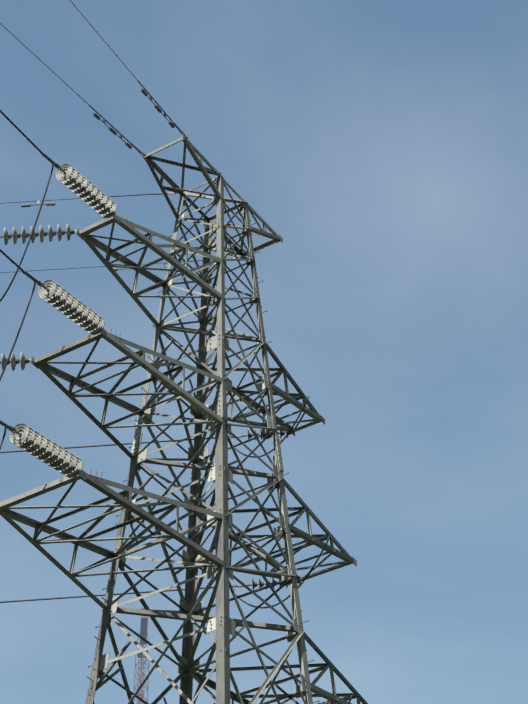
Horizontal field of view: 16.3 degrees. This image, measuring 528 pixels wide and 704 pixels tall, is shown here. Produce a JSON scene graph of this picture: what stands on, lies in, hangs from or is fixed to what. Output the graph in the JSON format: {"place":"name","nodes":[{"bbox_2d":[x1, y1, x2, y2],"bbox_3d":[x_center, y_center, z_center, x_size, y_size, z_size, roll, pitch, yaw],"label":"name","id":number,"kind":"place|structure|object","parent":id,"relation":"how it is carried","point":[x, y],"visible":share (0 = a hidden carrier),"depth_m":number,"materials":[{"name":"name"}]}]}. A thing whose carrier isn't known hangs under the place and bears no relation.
{"place":"outdoors","nodes":[
{"label":"outdoors","id":0,"kind":"place"},
{"bbox_2d":[0,0,527,703],"label":"sky","id":1,"kind":"structure","parent":0,"point":[384,143],"materials":[{"name":"blue"}]},
{"label":"ground","id":2,"kind":"structure","parent":0,"visible":0},
{"bbox_2d":[133,607,149,703],"bbox_3d":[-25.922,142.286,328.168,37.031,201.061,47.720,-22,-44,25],"label":"lattice radio mast","id":3,"kind":"object","parent":2,"relation":"on","point":[143,632],"visible":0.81,"depth_m":372.01,"materials":[{"name":"grey metal"}]},
{"bbox_2d":[0,0,367,703],"bbox_3d":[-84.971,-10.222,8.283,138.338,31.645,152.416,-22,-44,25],"label":"transmission tower","id":4,"kind":"structure","parent":2,"relation":"on","point":[214,418],"depth_m":35.79,"materials":[{"name":"grey metal"}]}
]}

